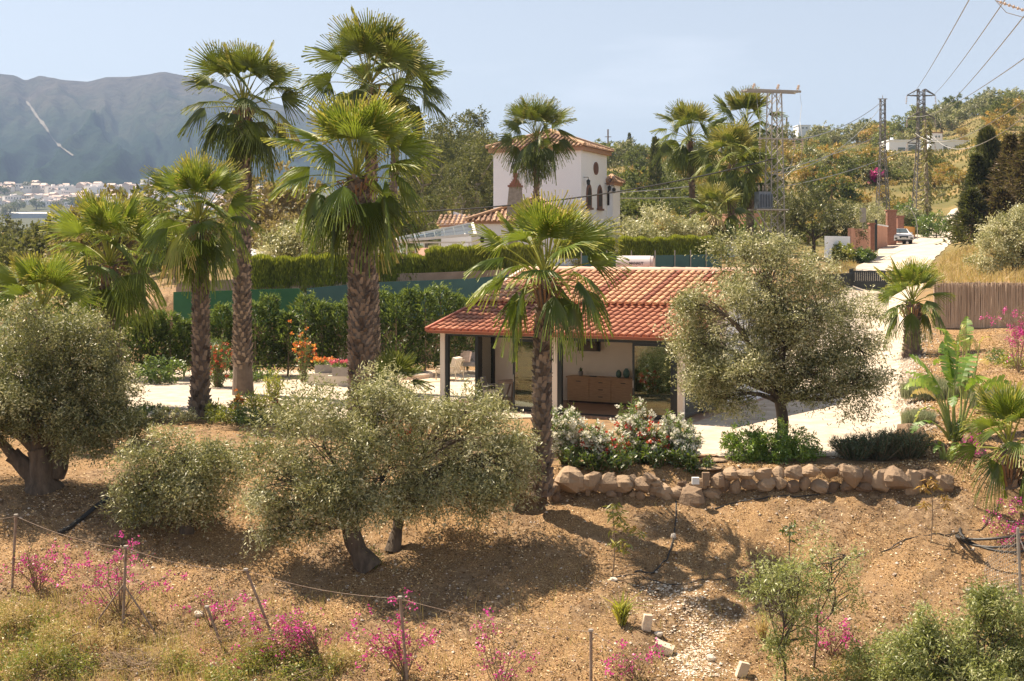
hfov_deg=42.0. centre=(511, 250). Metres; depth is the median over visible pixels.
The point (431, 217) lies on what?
hillside tree
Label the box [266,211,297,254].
valley tree
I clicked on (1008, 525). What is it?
bougainvillea
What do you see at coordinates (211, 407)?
shrub
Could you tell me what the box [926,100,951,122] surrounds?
hillside olive
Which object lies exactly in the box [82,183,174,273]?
valley tree
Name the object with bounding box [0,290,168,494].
olive tree
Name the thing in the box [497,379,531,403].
dining table
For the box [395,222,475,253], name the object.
veranda
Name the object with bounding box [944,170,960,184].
hillside tree
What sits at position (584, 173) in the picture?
villa
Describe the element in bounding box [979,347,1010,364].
garden bush
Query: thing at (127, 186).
town house
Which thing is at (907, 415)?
lavender
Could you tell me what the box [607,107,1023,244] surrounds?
hill grass
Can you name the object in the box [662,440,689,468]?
shrub
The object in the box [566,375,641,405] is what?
sideboard
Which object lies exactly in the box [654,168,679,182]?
hillside tree
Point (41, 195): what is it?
town house
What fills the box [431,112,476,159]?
eucalyptus
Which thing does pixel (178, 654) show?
weed clump
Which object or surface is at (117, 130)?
mountain
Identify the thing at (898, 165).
hillside olive
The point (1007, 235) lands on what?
olive tree
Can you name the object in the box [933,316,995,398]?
banana plant
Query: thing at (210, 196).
town house
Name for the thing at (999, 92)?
hillside olive
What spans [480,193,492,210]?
hillside tree
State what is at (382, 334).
young cypress
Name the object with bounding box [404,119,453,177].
eucalyptus
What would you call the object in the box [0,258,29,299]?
hillside tree
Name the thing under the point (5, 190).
hillside tree
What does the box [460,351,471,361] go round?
pillow
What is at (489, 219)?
villa annex
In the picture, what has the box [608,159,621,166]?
hillside olive
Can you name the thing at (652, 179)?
column cypress
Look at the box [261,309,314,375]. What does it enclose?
young cypress
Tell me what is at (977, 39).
power cable
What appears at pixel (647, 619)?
stone block
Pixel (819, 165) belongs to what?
hillside tree
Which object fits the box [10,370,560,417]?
terrace
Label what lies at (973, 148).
hillside tree
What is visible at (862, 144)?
scrub bush
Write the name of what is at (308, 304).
young cypress
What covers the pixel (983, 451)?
rock
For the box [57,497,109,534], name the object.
drain pipe
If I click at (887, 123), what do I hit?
hillside tree
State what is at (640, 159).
hillside tree
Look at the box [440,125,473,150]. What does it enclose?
eucalyptus
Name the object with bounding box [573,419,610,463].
oleander
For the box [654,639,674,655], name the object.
stone block
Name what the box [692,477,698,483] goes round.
meter box
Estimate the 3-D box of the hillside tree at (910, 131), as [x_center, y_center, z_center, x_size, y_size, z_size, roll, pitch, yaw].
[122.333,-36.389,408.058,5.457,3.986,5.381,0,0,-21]
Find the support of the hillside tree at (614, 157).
on the ground at (730, 523)
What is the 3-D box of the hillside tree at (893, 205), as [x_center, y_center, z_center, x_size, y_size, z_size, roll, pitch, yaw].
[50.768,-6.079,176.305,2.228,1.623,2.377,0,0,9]
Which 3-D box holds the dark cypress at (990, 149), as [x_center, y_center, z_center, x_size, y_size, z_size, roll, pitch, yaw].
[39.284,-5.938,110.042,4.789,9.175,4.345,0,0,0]
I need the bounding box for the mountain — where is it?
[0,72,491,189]
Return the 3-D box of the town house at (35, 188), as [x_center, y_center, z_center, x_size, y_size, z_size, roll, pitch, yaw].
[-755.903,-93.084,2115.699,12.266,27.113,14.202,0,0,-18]
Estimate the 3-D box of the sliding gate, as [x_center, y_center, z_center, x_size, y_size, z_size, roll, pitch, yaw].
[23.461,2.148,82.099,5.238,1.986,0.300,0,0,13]
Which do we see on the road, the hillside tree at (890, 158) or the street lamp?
the street lamp
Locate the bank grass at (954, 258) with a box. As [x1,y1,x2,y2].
[833,241,1023,452]
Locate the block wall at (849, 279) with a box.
[830,273,852,286]
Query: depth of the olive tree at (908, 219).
149.73 m
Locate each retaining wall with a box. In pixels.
[160,318,411,363]
[176,269,511,296]
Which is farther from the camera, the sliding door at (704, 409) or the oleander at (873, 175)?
the oleander at (873, 175)
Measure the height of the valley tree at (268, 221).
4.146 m
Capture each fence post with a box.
[11,514,17,588]
[94,545,159,637]
[205,605,222,646]
[243,568,277,647]
[398,596,408,680]
[588,629,593,680]
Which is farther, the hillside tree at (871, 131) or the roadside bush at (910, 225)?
the hillside tree at (871, 131)
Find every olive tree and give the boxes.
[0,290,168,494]
[93,420,260,542]
[218,357,453,574]
[251,216,341,259]
[309,237,383,254]
[369,374,546,552]
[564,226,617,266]
[589,209,666,250]
[617,199,711,239]
[647,219,905,449]
[757,180,869,254]
[851,201,885,228]
[897,208,923,229]
[963,201,1023,274]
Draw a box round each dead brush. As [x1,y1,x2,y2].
[34,642,158,673]
[101,647,172,670]
[261,665,328,680]
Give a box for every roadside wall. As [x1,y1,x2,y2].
[722,213,761,232]
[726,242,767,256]
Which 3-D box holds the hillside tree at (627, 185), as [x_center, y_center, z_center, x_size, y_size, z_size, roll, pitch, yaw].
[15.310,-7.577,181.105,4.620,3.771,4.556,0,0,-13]
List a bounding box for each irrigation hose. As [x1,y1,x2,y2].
[616,505,997,584]
[634,500,676,573]
[715,493,831,508]
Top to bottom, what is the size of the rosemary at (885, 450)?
0.948 m
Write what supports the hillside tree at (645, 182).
on the ground at (730, 523)
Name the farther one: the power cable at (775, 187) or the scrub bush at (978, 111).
the scrub bush at (978, 111)
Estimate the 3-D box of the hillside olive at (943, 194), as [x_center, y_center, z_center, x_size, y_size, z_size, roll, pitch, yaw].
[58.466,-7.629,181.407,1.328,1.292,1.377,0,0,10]
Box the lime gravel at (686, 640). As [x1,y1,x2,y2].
[576,579,773,680]
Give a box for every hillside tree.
[0,185,10,194]
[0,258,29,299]
[10,199,26,211]
[29,198,45,209]
[61,196,72,202]
[67,196,79,206]
[416,193,444,217]
[423,212,439,224]
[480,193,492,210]
[594,138,620,165]
[607,169,637,179]
[612,142,626,165]
[616,162,648,196]
[618,142,647,167]
[620,181,634,197]
[620,186,635,221]
[620,190,665,222]
[625,147,653,170]
[626,189,660,221]
[637,186,674,208]
[640,175,667,194]
[642,177,683,196]
[647,138,673,156]
[652,214,698,233]
[654,161,671,174]
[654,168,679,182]
[658,198,689,219]
[661,154,676,168]
[661,208,684,223]
[663,180,709,212]
[669,201,689,219]
[678,164,704,184]
[686,140,703,150]
[688,188,723,215]
[696,160,720,169]
[703,121,733,152]
[754,211,776,228]
[756,150,787,180]
[759,167,787,183]
[761,176,785,192]
[768,137,787,156]
[770,188,785,202]
[774,144,807,166]
[775,163,790,172]
[779,136,793,147]
[788,130,804,143]
[790,141,816,157]
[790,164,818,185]
[792,219,825,244]
[793,213,820,226]
[802,138,819,146]
[802,156,827,177]
[804,169,862,210]
[805,199,821,212]
[806,141,830,148]
[808,142,848,166]
[811,142,830,157]
[813,134,830,143]
[817,152,860,184]
[819,169,851,190]
[822,124,848,143]
[850,191,872,205]
[855,146,877,158]
[855,150,891,183]
[857,123,889,142]
[861,144,894,164]
[869,125,902,145]
[872,184,892,199]
[878,118,898,134]
[886,113,915,137]
[888,199,903,208]
[890,166,907,181]
[901,170,915,180]
[902,125,915,134]
[906,103,927,115]
[919,171,946,187]
[928,152,953,170]
[933,163,945,174]
[936,161,958,177]
[942,92,972,111]
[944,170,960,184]
[946,168,967,185]
[954,126,967,135]
[968,137,998,153]
[980,104,995,116]
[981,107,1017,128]
[987,95,1006,105]
[990,98,1017,115]
[995,130,1018,143]
[1000,87,1023,103]
[1001,96,1023,117]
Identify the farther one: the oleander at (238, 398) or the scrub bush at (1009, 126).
the scrub bush at (1009, 126)
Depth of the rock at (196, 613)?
26.16 m
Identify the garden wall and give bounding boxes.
[824,236,849,259]
[848,228,869,250]
[877,224,887,248]
[904,226,914,234]
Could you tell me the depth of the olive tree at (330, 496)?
27.64 m
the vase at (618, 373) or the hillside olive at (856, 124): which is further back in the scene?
the hillside olive at (856, 124)
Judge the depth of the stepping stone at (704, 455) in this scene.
32.07 m
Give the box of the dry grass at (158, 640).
[0,463,1017,680]
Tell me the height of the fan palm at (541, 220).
6.840 m
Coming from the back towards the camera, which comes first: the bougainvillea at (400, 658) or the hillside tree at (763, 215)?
the hillside tree at (763, 215)
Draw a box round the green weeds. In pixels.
[0,543,386,680]
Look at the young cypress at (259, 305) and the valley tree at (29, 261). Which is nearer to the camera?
the young cypress at (259, 305)
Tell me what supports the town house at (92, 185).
on the ground at (730, 523)
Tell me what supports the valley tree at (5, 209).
on the ground at (730, 523)
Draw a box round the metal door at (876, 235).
[875,219,876,250]
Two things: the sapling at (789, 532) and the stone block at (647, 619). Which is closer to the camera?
the stone block at (647, 619)
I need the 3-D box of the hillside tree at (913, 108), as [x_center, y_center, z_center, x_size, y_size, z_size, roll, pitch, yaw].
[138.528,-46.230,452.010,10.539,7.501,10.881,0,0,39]
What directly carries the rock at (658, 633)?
on the ground at (730, 523)
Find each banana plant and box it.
[901,330,1012,442]
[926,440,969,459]
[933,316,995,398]
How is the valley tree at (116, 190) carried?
on the ground at (730, 523)
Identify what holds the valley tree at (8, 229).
on the ground at (730, 523)
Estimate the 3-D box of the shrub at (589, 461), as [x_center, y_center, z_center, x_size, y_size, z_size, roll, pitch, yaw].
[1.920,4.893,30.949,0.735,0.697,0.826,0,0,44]
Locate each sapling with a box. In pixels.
[602,502,646,576]
[778,520,798,559]
[913,476,951,542]
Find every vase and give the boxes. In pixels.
[616,370,620,377]
[623,368,629,377]
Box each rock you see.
[194,610,203,617]
[654,631,662,636]
[707,654,715,660]
[896,423,927,438]
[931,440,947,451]
[960,432,980,444]
[973,446,986,457]
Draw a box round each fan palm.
[0,245,104,380]
[38,187,173,407]
[135,148,266,417]
[177,38,314,395]
[260,89,444,440]
[295,5,444,387]
[343,30,451,256]
[462,189,632,496]
[487,93,576,256]
[649,98,729,235]
[681,180,754,257]
[690,117,774,240]
[707,85,788,234]
[719,144,787,234]
[863,256,955,357]
[946,379,1023,520]
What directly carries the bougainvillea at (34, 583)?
on the ground at (730, 523)
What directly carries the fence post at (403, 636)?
on the ground at (730, 523)
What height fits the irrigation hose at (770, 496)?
0.316 m
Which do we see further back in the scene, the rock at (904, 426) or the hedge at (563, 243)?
the hedge at (563, 243)
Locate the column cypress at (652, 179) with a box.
[647,136,663,197]
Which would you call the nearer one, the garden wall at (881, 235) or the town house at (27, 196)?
the garden wall at (881, 235)
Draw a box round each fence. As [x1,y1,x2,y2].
[173,288,305,329]
[307,274,510,324]
[581,250,721,270]
[933,281,1023,327]
[983,527,1023,606]
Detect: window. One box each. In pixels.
[586,185,593,209]
[593,162,598,174]
[597,185,603,210]
[908,145,915,150]
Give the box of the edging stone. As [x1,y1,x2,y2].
[702,472,709,485]
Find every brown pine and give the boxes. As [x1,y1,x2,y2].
[952,182,1000,235]
[974,185,1018,236]
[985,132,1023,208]
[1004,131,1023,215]
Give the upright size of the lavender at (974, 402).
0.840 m
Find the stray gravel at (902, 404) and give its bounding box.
[829,329,944,457]
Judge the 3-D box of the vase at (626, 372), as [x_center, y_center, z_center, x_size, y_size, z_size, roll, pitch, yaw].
[3.673,3.945,42.828,0.220,0.300,0.220,0,0,0]
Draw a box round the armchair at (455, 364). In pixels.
[436,356,464,381]
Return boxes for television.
[578,341,599,351]
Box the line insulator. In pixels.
[995,0,1023,17]
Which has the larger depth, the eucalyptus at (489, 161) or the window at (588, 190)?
the eucalyptus at (489, 161)
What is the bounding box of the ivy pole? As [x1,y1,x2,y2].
[920,120,933,234]
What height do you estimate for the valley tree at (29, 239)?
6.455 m
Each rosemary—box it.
[827,431,876,460]
[851,427,905,460]
[882,424,935,459]
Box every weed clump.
[0,583,51,639]
[0,635,81,680]
[28,613,100,658]
[85,615,144,655]
[129,638,202,669]
[222,629,282,654]
[313,640,369,671]
[818,642,874,678]
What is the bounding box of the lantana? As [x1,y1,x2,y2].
[288,319,316,381]
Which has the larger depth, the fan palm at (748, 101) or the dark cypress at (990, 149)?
the dark cypress at (990, 149)
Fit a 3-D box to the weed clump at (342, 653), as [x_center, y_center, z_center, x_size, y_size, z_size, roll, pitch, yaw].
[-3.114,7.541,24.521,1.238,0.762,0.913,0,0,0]
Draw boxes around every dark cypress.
[935,185,992,247]
[950,152,990,237]
[976,123,1006,188]
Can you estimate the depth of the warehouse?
1682.80 m
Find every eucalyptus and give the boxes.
[398,168,426,195]
[399,134,446,196]
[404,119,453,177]
[406,201,428,250]
[409,158,446,200]
[411,167,446,208]
[412,117,463,217]
[415,193,445,247]
[420,185,446,216]
[425,132,462,214]
[427,159,464,217]
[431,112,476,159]
[436,104,498,161]
[437,159,481,218]
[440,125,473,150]
[440,165,491,213]
[445,127,496,213]
[445,131,492,187]
[445,173,483,215]
[449,151,492,215]
[454,130,489,163]
[456,141,492,212]
[457,127,498,212]
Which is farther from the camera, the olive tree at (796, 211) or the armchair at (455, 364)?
the olive tree at (796, 211)
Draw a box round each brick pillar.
[867,223,875,252]
[885,210,897,245]
[897,216,904,242]
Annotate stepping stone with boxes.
[697,465,721,469]
[698,453,717,457]
[700,457,726,461]
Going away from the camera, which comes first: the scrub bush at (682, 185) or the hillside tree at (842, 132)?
the scrub bush at (682, 185)
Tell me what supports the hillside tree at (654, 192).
on the ground at (730, 523)
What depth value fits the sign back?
112.00 m
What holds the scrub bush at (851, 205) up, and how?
on the ground at (730, 523)
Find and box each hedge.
[250,252,424,295]
[424,241,539,273]
[553,237,615,258]
[618,234,720,254]
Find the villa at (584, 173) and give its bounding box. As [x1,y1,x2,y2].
[485,129,624,236]
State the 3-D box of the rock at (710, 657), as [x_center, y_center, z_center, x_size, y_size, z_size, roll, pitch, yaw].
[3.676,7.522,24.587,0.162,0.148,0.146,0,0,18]
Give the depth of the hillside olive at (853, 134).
394.29 m
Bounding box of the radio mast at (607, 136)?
[605,129,610,142]
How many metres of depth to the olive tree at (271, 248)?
65.55 m
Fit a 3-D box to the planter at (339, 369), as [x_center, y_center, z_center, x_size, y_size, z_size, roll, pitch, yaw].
[-6.266,4.290,49.009,0.889,0.641,0.721,0,0,0]
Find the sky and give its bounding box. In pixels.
[0,0,1023,147]
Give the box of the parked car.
[894,228,913,243]
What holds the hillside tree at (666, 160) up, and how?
on the ground at (730, 523)
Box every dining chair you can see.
[480,376,502,405]
[527,383,532,401]
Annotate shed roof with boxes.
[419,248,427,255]
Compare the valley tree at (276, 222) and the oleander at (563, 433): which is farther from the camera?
the valley tree at (276, 222)
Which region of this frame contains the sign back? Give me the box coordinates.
[860,208,865,221]
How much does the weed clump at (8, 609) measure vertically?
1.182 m
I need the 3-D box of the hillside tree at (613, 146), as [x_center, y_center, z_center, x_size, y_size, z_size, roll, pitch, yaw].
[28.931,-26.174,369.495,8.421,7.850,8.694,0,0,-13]
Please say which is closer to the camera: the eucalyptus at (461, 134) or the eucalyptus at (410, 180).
the eucalyptus at (410, 180)
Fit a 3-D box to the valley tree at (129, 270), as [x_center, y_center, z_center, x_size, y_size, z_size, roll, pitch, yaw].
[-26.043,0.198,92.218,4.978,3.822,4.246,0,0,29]
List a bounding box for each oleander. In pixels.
[209,332,231,387]
[226,389,250,414]
[262,365,286,400]
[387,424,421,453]
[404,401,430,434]
[551,403,593,464]
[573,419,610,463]
[593,428,633,464]
[609,394,660,461]
[632,415,674,462]
[654,408,697,461]
[663,418,705,462]
[865,165,884,184]
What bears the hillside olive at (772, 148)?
on the ground at (730, 523)
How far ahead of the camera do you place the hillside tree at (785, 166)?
231.04 m
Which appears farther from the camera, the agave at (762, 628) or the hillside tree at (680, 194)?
the hillside tree at (680, 194)
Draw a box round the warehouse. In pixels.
[4,212,50,217]
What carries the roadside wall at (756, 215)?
on the ground at (730, 523)
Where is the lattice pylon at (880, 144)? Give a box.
[875,95,889,221]
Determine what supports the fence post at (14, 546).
on the ground at (730, 523)
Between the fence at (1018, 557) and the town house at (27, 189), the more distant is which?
the town house at (27, 189)
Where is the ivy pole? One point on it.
(926, 165)
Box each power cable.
[408,158,775,212]
[620,137,874,192]
[620,142,919,198]
[761,107,880,175]
[802,102,880,138]
[913,0,968,93]
[913,58,1023,116]
[915,100,1023,141]
[931,0,1004,96]
[932,16,1023,115]
[933,117,1023,149]
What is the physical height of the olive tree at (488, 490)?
3.881 m
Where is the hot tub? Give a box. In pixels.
[391,370,459,382]
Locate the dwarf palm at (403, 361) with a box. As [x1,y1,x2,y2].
[373,348,434,397]
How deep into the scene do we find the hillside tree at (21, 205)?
1793.90 m
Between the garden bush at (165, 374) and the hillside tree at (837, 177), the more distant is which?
the hillside tree at (837, 177)
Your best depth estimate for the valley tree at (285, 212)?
120.16 m
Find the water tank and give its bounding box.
[616,256,654,266]
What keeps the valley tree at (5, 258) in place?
on the ground at (730, 523)
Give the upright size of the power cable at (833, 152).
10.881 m
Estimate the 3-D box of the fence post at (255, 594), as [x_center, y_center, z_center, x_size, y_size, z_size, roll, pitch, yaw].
[-4.690,6.751,25.000,0.690,1.583,0.090,0,0,0]
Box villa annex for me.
[464,164,584,265]
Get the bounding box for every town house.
[0,186,10,193]
[2,194,21,201]
[15,183,28,190]
[23,185,41,192]
[24,194,33,198]
[31,183,39,193]
[34,193,48,199]
[34,199,51,206]
[43,196,56,200]
[45,184,54,193]
[54,189,71,194]
[58,185,75,192]
[76,183,85,189]
[84,184,100,190]
[90,182,108,192]
[90,185,106,193]
[107,183,115,189]
[122,183,132,191]
[140,177,153,183]
[206,193,218,200]
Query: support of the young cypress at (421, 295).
on the terrace
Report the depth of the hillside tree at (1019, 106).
305.71 m
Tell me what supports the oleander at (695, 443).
on the ground at (730, 523)
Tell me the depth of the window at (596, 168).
95.40 m
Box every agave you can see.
[588,589,654,625]
[731,604,785,639]
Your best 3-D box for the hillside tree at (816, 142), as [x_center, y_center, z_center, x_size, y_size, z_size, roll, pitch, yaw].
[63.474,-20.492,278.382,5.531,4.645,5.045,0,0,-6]
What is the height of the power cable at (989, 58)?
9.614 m
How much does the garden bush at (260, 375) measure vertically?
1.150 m
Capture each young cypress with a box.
[121,315,161,373]
[122,313,179,378]
[132,308,178,378]
[144,310,191,371]
[157,318,192,376]
[176,310,227,370]
[209,301,233,373]
[222,308,268,368]
[225,300,292,372]
[252,291,294,372]
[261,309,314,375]
[277,289,330,371]
[302,297,346,371]
[313,300,348,362]
[328,293,384,360]
[348,296,386,359]
[378,285,415,363]
[379,290,431,369]
[388,283,432,369]
[400,287,455,370]
[411,281,474,368]
[437,288,474,368]
[450,294,474,370]
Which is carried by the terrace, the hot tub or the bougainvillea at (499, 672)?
the hot tub
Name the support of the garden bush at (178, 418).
on the ground at (730, 523)
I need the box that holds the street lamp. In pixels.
[906,206,917,238]
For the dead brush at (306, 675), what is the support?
on the ground at (730, 523)
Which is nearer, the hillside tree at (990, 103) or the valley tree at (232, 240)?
the valley tree at (232, 240)
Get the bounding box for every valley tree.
[0,203,16,217]
[0,213,24,236]
[0,226,20,251]
[0,228,42,262]
[0,239,16,267]
[2,213,74,259]
[9,251,48,298]
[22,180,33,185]
[39,227,94,256]
[44,205,145,289]
[50,200,62,210]
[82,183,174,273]
[88,179,170,237]
[95,241,160,273]
[131,199,223,282]
[182,208,219,243]
[212,167,293,237]
[219,160,328,238]
[222,216,265,263]
[251,212,312,251]
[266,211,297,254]
[269,212,326,251]
[271,207,297,253]
[380,191,431,247]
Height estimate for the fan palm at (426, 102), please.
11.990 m
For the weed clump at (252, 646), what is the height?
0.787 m
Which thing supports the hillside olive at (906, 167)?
on the ground at (730, 523)
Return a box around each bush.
[0,288,62,323]
[23,263,98,307]
[130,399,171,420]
[134,354,189,383]
[149,405,199,423]
[198,402,248,424]
[226,364,274,381]
[229,405,268,425]
[264,406,308,423]
[664,176,688,191]
[698,210,721,222]
[703,232,730,260]
[710,217,768,241]
[718,420,774,462]
[736,217,789,251]
[746,414,804,463]
[769,660,869,680]
[782,425,826,462]
[830,572,1023,680]
[831,146,854,155]
[832,241,857,261]
[843,200,863,210]
[852,246,877,262]
[859,143,874,147]
[887,179,898,185]
[891,196,921,214]
[899,196,908,202]
[903,211,934,233]
[911,209,956,237]
[948,412,991,440]
[970,106,989,114]
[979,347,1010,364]
[992,351,1023,368]
[995,117,1019,128]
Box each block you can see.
[309,372,331,384]
[328,375,347,385]
[641,613,652,631]
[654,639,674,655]
[735,661,750,677]
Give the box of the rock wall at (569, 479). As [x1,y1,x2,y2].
[499,463,953,506]
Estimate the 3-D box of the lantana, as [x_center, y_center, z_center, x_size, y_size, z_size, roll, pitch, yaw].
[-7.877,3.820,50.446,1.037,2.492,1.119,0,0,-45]
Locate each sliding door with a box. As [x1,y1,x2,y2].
[513,339,533,409]
[515,351,529,406]
[632,343,672,417]
[635,346,658,414]
[685,342,700,416]
[701,340,718,412]
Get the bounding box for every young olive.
[731,546,845,680]
[774,514,872,666]
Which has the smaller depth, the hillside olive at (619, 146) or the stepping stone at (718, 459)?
the stepping stone at (718, 459)
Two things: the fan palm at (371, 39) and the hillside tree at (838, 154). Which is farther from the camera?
the hillside tree at (838, 154)
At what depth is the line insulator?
39.98 m
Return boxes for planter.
[310,356,335,372]
[329,358,348,375]
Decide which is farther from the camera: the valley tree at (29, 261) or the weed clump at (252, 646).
the valley tree at (29, 261)
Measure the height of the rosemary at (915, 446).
0.998 m
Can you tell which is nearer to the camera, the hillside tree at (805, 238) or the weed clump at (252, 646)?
the weed clump at (252, 646)
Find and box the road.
[856,208,957,279]
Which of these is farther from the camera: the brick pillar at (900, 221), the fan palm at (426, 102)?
the brick pillar at (900, 221)
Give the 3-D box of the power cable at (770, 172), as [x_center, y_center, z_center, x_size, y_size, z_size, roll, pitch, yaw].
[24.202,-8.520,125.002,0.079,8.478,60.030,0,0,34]
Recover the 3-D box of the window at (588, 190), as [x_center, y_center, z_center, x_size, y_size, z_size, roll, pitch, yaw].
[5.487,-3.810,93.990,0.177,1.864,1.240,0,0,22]
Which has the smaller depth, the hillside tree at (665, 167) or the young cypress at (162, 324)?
the young cypress at (162, 324)
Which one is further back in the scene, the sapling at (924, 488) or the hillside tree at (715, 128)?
the hillside tree at (715, 128)
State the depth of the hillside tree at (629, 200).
149.02 m
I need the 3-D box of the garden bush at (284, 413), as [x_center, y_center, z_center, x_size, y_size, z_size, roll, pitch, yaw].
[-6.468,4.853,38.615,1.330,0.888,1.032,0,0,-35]
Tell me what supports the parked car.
on the road
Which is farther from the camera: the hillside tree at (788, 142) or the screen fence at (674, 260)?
the hillside tree at (788, 142)
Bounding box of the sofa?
[459,350,474,373]
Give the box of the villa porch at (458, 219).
[436,212,474,246]
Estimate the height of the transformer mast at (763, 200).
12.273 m
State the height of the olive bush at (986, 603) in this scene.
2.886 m
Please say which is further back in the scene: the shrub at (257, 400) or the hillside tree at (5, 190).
the hillside tree at (5, 190)
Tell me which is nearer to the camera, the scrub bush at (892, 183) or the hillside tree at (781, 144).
the scrub bush at (892, 183)
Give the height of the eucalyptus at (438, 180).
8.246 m
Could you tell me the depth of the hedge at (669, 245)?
72.35 m
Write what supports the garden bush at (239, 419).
on the ground at (730, 523)
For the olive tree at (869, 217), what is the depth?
137.60 m
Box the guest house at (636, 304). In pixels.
[424,266,788,423]
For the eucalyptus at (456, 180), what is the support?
on the ground at (730, 523)
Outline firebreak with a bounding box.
[26,101,72,155]
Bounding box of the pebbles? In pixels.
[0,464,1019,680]
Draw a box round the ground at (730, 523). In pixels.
[0,109,1023,680]
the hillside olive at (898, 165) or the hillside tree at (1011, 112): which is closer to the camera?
the hillside olive at (898, 165)
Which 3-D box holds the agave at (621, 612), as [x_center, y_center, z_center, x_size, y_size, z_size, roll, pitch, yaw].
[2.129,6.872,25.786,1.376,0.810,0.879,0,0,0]
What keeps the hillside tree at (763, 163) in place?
on the ground at (730, 523)
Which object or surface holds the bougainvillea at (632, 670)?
on the ground at (730, 523)
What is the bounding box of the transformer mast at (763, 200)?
[741,83,803,251]
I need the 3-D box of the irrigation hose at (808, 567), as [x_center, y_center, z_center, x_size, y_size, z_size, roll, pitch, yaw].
[6.580,6.246,28.269,9.098,1.186,0.769,0,0,-15]
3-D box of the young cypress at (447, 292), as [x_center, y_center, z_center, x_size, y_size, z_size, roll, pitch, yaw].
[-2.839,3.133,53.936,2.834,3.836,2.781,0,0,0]
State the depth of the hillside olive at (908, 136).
359.66 m
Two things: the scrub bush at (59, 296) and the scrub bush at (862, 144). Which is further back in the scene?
the scrub bush at (862, 144)
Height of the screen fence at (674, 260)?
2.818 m
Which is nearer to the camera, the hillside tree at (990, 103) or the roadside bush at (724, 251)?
the roadside bush at (724, 251)
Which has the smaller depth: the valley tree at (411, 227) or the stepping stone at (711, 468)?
the stepping stone at (711, 468)
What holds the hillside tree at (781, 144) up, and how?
on the ground at (730, 523)
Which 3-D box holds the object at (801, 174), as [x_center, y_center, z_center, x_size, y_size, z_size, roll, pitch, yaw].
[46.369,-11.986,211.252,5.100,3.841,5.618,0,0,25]
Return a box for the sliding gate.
[849,269,937,289]
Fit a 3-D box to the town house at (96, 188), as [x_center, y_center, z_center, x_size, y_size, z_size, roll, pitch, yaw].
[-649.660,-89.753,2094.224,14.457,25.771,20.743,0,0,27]
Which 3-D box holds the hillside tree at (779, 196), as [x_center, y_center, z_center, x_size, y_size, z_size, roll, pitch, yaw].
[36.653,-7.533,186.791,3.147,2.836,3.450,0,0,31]
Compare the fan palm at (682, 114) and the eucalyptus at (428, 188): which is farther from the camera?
the eucalyptus at (428, 188)
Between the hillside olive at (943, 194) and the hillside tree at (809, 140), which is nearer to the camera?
the hillside olive at (943, 194)
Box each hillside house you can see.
[793,125,810,136]
[881,138,920,150]
[922,132,942,141]
[927,140,963,150]
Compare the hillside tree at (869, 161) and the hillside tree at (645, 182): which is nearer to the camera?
the hillside tree at (645, 182)
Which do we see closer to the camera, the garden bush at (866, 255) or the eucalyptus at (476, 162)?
the garden bush at (866, 255)
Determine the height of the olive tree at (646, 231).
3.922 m
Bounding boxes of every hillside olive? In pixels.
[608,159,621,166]
[612,137,644,165]
[636,208,663,229]
[666,168,682,182]
[754,124,778,140]
[764,136,785,158]
[779,121,798,137]
[791,145,833,171]
[803,127,828,144]
[808,120,833,144]
[827,126,851,142]
[835,153,870,182]
[847,120,866,142]
[847,127,867,143]
[853,118,878,142]
[891,153,911,168]
[893,130,915,139]
[898,161,913,174]
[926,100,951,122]
[926,105,958,134]
[938,107,970,128]
[938,190,946,197]
[957,102,975,115]
[965,94,986,112]
[976,86,996,104]
[980,87,1005,106]
[1003,86,1023,98]
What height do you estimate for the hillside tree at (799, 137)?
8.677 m
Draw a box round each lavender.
[897,373,959,400]
[898,406,937,424]
[966,382,1023,410]
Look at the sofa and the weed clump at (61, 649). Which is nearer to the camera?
the weed clump at (61, 649)
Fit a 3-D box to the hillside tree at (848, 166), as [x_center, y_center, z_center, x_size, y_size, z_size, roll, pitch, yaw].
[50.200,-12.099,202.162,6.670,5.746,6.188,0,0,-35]
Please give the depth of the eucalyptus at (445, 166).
165.26 m
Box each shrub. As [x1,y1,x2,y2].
[204,398,223,419]
[236,386,280,415]
[266,397,288,420]
[560,443,584,467]
[581,450,612,472]
[599,446,637,474]
[623,436,653,464]
[638,441,670,468]
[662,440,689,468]
[675,448,716,475]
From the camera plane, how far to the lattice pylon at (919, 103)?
164.74 m
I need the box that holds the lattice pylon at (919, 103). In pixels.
[905,89,936,213]
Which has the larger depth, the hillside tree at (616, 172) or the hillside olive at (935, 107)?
the hillside olive at (935, 107)
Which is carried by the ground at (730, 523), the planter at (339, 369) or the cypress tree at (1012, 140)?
the cypress tree at (1012, 140)
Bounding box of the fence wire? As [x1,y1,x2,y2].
[0,516,681,680]
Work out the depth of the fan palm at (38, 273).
36.63 m
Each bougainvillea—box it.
[0,537,77,593]
[51,528,196,614]
[170,581,260,628]
[194,594,336,671]
[336,583,441,680]
[458,606,564,680]
[581,619,673,680]
[779,609,866,656]
[953,428,987,457]
[979,301,1023,371]
[979,494,1023,549]
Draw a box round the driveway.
[688,283,923,455]
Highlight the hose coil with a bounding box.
[955,520,1023,553]
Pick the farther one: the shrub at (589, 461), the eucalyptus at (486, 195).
the eucalyptus at (486, 195)
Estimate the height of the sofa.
0.903 m

